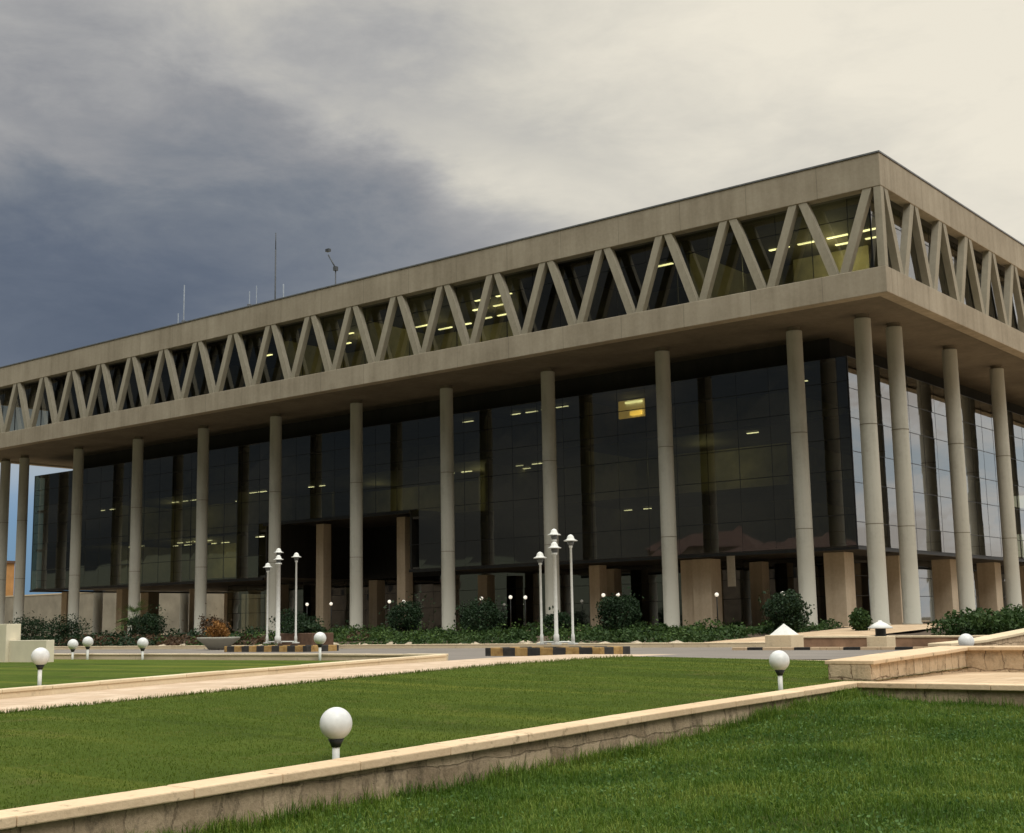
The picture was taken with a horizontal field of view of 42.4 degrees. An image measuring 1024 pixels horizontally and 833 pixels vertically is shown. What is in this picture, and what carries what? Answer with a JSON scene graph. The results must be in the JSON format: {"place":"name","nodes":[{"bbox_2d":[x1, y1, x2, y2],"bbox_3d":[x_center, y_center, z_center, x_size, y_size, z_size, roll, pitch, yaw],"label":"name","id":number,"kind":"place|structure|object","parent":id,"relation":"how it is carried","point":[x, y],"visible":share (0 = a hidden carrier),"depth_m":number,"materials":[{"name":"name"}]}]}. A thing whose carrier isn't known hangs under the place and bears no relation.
{"place":"outdoors","nodes":[
{"label":"outdoors","id":0,"kind":"place"},
{"bbox_2d":[6,561,14,595],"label":"apartment block","id":1,"kind":"structure","parent":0,"point":[10,578],"depth_m":214.75,"materials":[{"name":"brown brick"}]},
{"bbox_2d":[0,659,338,688],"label":"lawn","id":2,"kind":"structure","parent":0,"point":[25,674],"depth_m":29.85,"materials":[{"name":"green plant"}]},
{"bbox_2d":[31,647,49,685],"bbox_3d":[-7.881,4.277,22.025,0.300,0.830,0.300,-8,-11,38],"label":"globe lamp","id":3,"kind":"object","parent":2,"relation":"on","point":[40,657],"visible":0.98,"depth_m":21.98,"materials":[{"name":"white glass"}]},
{"bbox_2d":[67,639,77,659],"bbox_3d":[-12.657,6.789,38.011,0.300,0.740,0.300,-8,-11,38],"label":"globe lamp","id":4,"kind":"object","parent":2,"relation":"on","point":[72,644],"visible":0.98,"depth_m":37.96,"materials":[{"name":"white glass"}]},
{"bbox_2d":[82,636,92,659],"bbox_3d":[-12.080,6.673,37.561,0.300,0.810,0.300,-8,-11,38],"label":"globe lamp","id":5,"kind":"object","parent":2,"relation":"on","point":[87,642],"visible":0.98,"depth_m":37.51,"materials":[{"name":"white glass"}]},
{"bbox_2d":[137,638,147,659],"bbox_3d":[-10.073,6.413,35.976,0.300,0.760,0.300,-8,-11,38],"label":"globe lamp","id":6,"kind":"object","parent":2,"relation":"on","point":[142,643],"visible":0.98,"depth_m":35.92,"materials":[{"name":"white glass"}]},
{"bbox_2d":[314,632,325,660],"bbox_3d":[-4.610,5.599,31.676,0.300,0.840,0.300,-8,-11,38],"label":"globe lamp","id":7,"kind":"object","parent":2,"relation":"on","point":[319,638],"visible":0.98,"depth_m":31.62,"materials":[{"name":"white glass"}]},
{"bbox_2d":[0,654,672,712],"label":"path","id":8,"kind":"structure","parent":0,"point":[8,704],"depth_m":23.39,"materials":[{"name":"beige concrete"}]},
{"bbox_2d":[54,647,731,660],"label":"road","id":9,"kind":"structure","parent":0,"point":[463,653],"depth_m":46.51,"materials":[{"name":"grey asphalt"}]},
{"bbox_2d":[197,619,239,649],"bbox_3d":[-12.675,9.389,56.995,1.840,1.321,1.830,-8,-11,38],"label":"bowl planter","id":10,"kind":"object","parent":9,"relation":"on","point":[218,638],"visible":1,"depth_m":56.57,"materials":[{"name":"concrete"}]},
{"bbox_2d":[181,603,234,634],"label":"topiary shrub","id":11,"kind":"object","parent":10,"relation":"in","point":[204,622],"visible":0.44,"depth_m":75.52,"materials":[{"name":"green plant"}]},
{"bbox_2d":[224,645,338,651],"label":"traffic island","id":12,"kind":"structure","parent":9,"relation":"on","point":[282,648],"depth_m":49.43,"materials":[{"name":"paint"}]},
{"bbox_2d":[263,548,300,642],"bbox_3d":[-8.924,6.902,50.986,0.671,3.675,2.124,7,-12,-40],"label":"lamp cluster","id":13,"kind":"object","parent":12,"relation":"on","point":[278,559],"visible":1,"depth_m":50.78,"materials":[{"name":"white paint"}]},
{"bbox_2d":[278,615,348,644],"bbox_3d":[-8.262,8.794,53.936,2.971,1.389,2.560,-8,-11,38],"label":"block planter","id":14,"kind":"object","parent":9,"relation":"on","point":[305,635],"visible":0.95,"depth_m":53.49,"materials":[{"name":"brown brick"}]},
{"bbox_2d":[275,611,321,626],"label":"topiary shrub","id":15,"kind":"object","parent":14,"relation":"in","point":[299,616],"visible":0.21,"depth_m":70.34,"materials":[{"name":"green plant"}]},
{"bbox_2d":[485,646,629,655],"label":"traffic island","id":16,"kind":"structure","parent":9,"relation":"on","point":[526,651],"depth_m":35.34,"materials":[{"name":"paint"}]},
{"bbox_2d":[533,529,577,644],"bbox_3d":[1.223,4.706,36.662,0.627,3.205,1.520,5,-11,-34],"label":"lamp cluster","id":17,"kind":"object","parent":16,"relation":"on","point":[554,547],"visible":1,"depth_m":36.46,"materials":[{"name":"white paint"}]},
{"bbox_2d":[30,630,831,659],"bbox_3d":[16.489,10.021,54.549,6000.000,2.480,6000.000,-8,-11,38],"label":"ground","id":18,"kind":"structure","parent":0,"point":[790,659],"depth_m":29.08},
{"bbox_2d":[0,624,53,661],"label":"boundary wall","id":19,"kind":"structure","parent":18,"relation":"on","point":[14,647],"depth_m":36.77,"materials":[{"name":"beige paint"}]},
{"bbox_2d":[4,591,223,635],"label":"perimeter wall","id":20,"kind":"structure","parent":18,"relation":"on","point":[47,605],"depth_m":158.25,"materials":[{"name":"paint"}]},
{"bbox_2d":[0,654,446,698],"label":"kerb wall","id":21,"kind":"structure","parent":18,"relation":"on","point":[27,691],"depth_m":23.97,"materials":[{"name":"beige stone"}]},
{"bbox_2d":[54,653,447,660],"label":"kerb wall","id":22,"kind":"structure","parent":18,"relation":"on","point":[178,656],"depth_m":33.99,"materials":[{"name":"beige stone"}]},
{"bbox_2d":[54,642,764,649],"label":"kerb","id":23,"kind":"structure","parent":18,"relation":"on","point":[700,644],"depth_m":49.33,"materials":[{"name":"grey concrete"}]},
{"bbox_2d":[34,625,963,644],"bbox_3d":[-13.633,11.807,69.650,84.000,0.510,15.900,-8,-11,38],"label":"planting bed","id":24,"kind":"object","parent":18,"relation":"on","point":[920,632],"visible":0.04,"depth_m":50.28,"materials":[{"name":"green plant"}]},
{"bbox_2d":[8,611,49,638],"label":"topiary shrub","id":25,"kind":"object","parent":24,"relation":"on","point":[31,625],"visible":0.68,"depth_m":84.25,"materials":[{"name":"green plant"}]},
{"bbox_2d":[35,613,94,639],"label":"topiary shrub","id":26,"kind":"object","parent":24,"relation":"on","point":[71,626],"visible":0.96,"depth_m":81.40,"materials":[{"name":"green plant"}]},
{"bbox_2d":[110,598,159,638],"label":"fan palm","id":27,"kind":"object","parent":24,"relation":"on","point":[131,609],"visible":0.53,"depth_m":80.77,"materials":[{"name":"plant"}]},
{"bbox_2d":[121,604,169,636],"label":"topiary shrub","id":28,"kind":"object","parent":24,"relation":"on","point":[141,622],"visible":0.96,"depth_m":76.67,"materials":[{"name":"green plant"}]},
{"bbox_2d":[20,625,370,645],"bbox_3d":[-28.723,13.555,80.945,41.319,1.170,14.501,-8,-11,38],"label":"ground cover","id":29,"kind":"object","parent":24,"relation":"on","point":[107,642],"visible":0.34,"depth_m":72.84,"materials":[{"name":"green plant"}]},
{"bbox_2d":[269,607,301,632],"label":"topiary shrub","id":30,"kind":"object","parent":24,"relation":"on","point":[286,617],"visible":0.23,"depth_m":72.37,"materials":[{"name":"green plant"}]},
{"bbox_2d":[379,591,435,632],"bbox_3d":[-5.240,9.680,64.429,2.312,2.470,2.740,-8,-11,38],"label":"topiary shrub","id":31,"kind":"object","parent":24,"relation":"on","point":[395,617],"visible":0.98,"depth_m":63.98,"materials":[{"name":"green plant"}]},
{"bbox_2d":[453,596,508,632],"bbox_3d":[-1.314,9.338,61.231,2.583,2.014,2.570,3,-10,-25],"label":"topiary shrub","id":32,"kind":"object","parent":24,"relation":"on","point":[476,618],"visible":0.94,"depth_m":60.89,"materials":[{"name":"green plant"}]},
{"bbox_2d":[157,617,843,648],"bbox_3d":[-1.664,9.730,59.403,31.321,1.081,15.040,-8,-11,38],"label":"ground cover","id":33,"kind":"object","parent":24,"relation":"on","point":[635,632],"visible":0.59,"depth_m":53.87,"materials":[{"name":"green plant"}]},
{"bbox_2d":[538,605,577,631],"bbox_3d":[2.170,9.374,60.384,1.707,1.498,1.890,-8,-11,38],"label":"topiary shrub","id":34,"kind":"object","parent":24,"relation":"on","point":[564,617],"visible":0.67,"depth_m":60.12,"materials":[{"name":"green plant"}]},
{"bbox_2d":[587,586,652,630],"bbox_3d":[4.513,8.396,56.579,2.629,2.224,2.206,3,-10,-22],"label":"topiary shrub","id":35,"kind":"object","parent":24,"relation":"on","point":[612,606],"visible":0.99,"depth_m":56.27,"materials":[{"name":"green plant"}]},
{"bbox_2d":[758,589,814,630],"bbox_3d":[10.734,7.658,51.479,2.100,1.878,2.309,-8,-11,38],"label":"topiary shrub","id":36,"kind":"object","parent":24,"relation":"on","point":[791,611],"visible":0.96,"depth_m":51.07,"materials":[{"name":"green plant"}]},
{"bbox_2d":[848,607,873,630],"bbox_3d":[13.269,7.828,50.341,0.913,1.100,0.918,3,-10,-24],"label":"topiary shrub","id":37,"kind":"object","parent":24,"relation":"on","point":[860,619],"visible":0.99,"depth_m":50.14,"materials":[{"name":"green plant"}]},
{"bbox_2d":[926,603,1023,634],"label":"hedge","id":38,"kind":"object","parent":24,"relation":"on","point":[978,621],"visible":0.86,"depth_m":43.86,"materials":[{"name":"green plant"}]},
{"bbox_2d":[0,681,1023,832],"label":"garden wall","id":39,"kind":"structure","parent":18,"relation":"on","point":[177,805],"depth_m":12.05,"materials":[{"name":"stone"}]},
{"bbox_2d":[732,647,926,649],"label":"striped kerb","id":40,"kind":"structure","parent":18,"relation":"on","point":[821,648],"depth_m":37.02,"materials":[{"name":"black paint"}]},
{"bbox_2d":[803,635,985,646],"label":"garden wall","id":41,"kind":"structure","parent":18,"relation":"on","point":[861,641],"depth_m":39.87,"materials":[{"name":"beige stone"}]},
{"bbox_2d":[928,628,1023,646],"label":"garden wall","id":42,"kind":"structure","parent":18,"relation":"on","point":[1012,638],"depth_m":35.55,"materials":[{"name":"beige stone"}]},
{"bbox_2d":[0,654,964,809],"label":"lawn","id":43,"kind":"structure","parent":0,"point":[17,775],"depth_m":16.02,"materials":[{"name":"green plant"}]},
{"bbox_2d":[320,707,351,758],"bbox_3d":[-1.621,3.032,12.148,0.300,0.700,0.300,-8,-11,38],"label":"globe lamp","id":44,"kind":"object","parent":43,"relation":"on","point":[335,725],"visible":0.98,"depth_m":12.09,"materials":[{"name":"white paint"}]},
{"bbox_2d":[769,650,789,690],"bbox_3d":[3.854,3.744,18.967,0.294,0.757,0.294,-8,-11,38],"label":"globe lamp","id":45,"kind":"object","parent":43,"relation":"on","point":[779,661],"visible":1,"depth_m":18.92,"materials":[{"name":"white glass"}]},
{"bbox_2d":[0,150,1023,635],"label":"office building","id":46,"kind":"structure","parent":0,"point":[806,384],"depth_m":73.69,"materials":[{"name":"concrete"}]},
{"bbox_2d":[178,285,184,322],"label":"roof antenna","id":47,"kind":"object","parent":46,"relation":"on","point":[183,320],"visible":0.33,"depth_m":104.54,"materials":[{"name":"metal"}]},
{"bbox_2d":[247,286,256,305],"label":"roof antenna","id":48,"kind":"object","parent":46,"relation":"on","point":[249,297],"visible":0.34,"depth_m":99.27,"materials":[{"name":"metal"}]},
{"bbox_2d":[274,233,283,298],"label":"roof antenna","id":49,"kind":"object","parent":46,"relation":"on","point":[275,272],"visible":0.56,"depth_m":97.87,"materials":[{"name":"metal"}]},
{"bbox_2d":[325,248,337,283],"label":"roof antenna","id":50,"kind":"object","parent":46,"relation":"on","point":[335,268],"visible":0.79,"depth_m":93.96,"materials":[{"name":"metal"}]},
{"bbox_2d":[727,556,735,586],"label":"hanging banner","id":51,"kind":"object","parent":46,"relation":"hanging from","point":[731,576],"visible":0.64,"depth_m":69.82,"materials":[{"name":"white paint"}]},
{"bbox_2d":[0,0,1023,594],"label":"sky","id":52,"kind":"structure","parent":0,"point":[150,149],"materials":[{"name":"grey"}]},
{"bbox_2d":[105,623,940,635],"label":"forecourt","id":53,"kind":"structure","parent":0,"point":[530,629],"depth_m":73.87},
{"bbox_2d":[330,602,332,628],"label":"garden lantern","id":54,"kind":"object","parent":53,"relation":"on","point":[331,603],"visible":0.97,"depth_m":83.48,"materials":[{"name":"white plastic"}]},
{"bbox_2d":[509,595,511,627],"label":"garden lantern","id":55,"kind":"object","parent":53,"relation":"on","point":[510,597],"visible":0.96,"depth_m":74.62,"materials":[{"name":"white plastic"}]},
{"bbox_2d":[523,596,526,630],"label":"garden lantern","id":56,"kind":"object","parent":53,"relation":"on","point":[525,597],"visible":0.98,"depth_m":73.61,"materials":[{"name":"white plastic"}]},
{"bbox_2d":[715,593,718,623],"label":"garden lantern","id":57,"kind":"object","parent":53,"relation":"on","point":[716,594],"visible":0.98,"depth_m":66.11,"materials":[{"name":"white plastic"}]},
{"bbox_2d":[107,687,1023,832],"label":"lawn","id":58,"kind":"structure","parent":0,"point":[837,753],"depth_m":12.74,"materials":[{"name":"plant"}]},
{"bbox_2d":[282,697,1023,832],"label":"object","id":59,"kind":"object","parent":58,"relation":"on","point":[755,798],"visible":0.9,"depth_m":12.56,"materials":[{"name":"green plant"}]},
{"bbox_2d":[629,650,900,658],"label":"road","id":60,"kind":"structure","parent":0,"point":[791,654],"depth_m":33.63,"materials":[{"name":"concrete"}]},
{"bbox_2d":[765,624,803,646],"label":"lantern block","id":61,"kind":"structure","parent":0,"point":[783,635],"depth_m":38.51,"materials":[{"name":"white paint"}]},
{"bbox_2d":[713,624,941,641],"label":"path","id":62,"kind":"structure","parent":0,"point":[868,632],"depth_m":48.95,"materials":[{"name":"beige concrete"}]},
{"bbox_2d":[867,620,895,646],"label":"lantern block","id":63,"kind":"structure","parent":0,"point":[880,638],"depth_m":36.64,"materials":[{"name":"beige stone"}]},
{"bbox_2d":[879,672,1023,683],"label":"terrace","id":64,"kind":"structure","parent":0,"point":[994,677],"depth_m":21.55,"materials":[{"name":"beige concrete"}]},
{"bbox_2d":[825,646,1023,681],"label":"garden wall","id":65,"kind":"structure","parent":64,"relation":"on","point":[885,666],"depth_m":22.80,"materials":[{"name":"beige stone"}]},
{"bbox_2d":[958,634,973,645],"bbox_3d":[9.329,4.825,27.053,0.320,0.740,0.320,-8,-11,38],"label":"globe lamp","id":66,"kind":"object","parent":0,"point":[965,639],"visible":0.63,"depth_m":26.97,"materials":[{"name":"white glass"}]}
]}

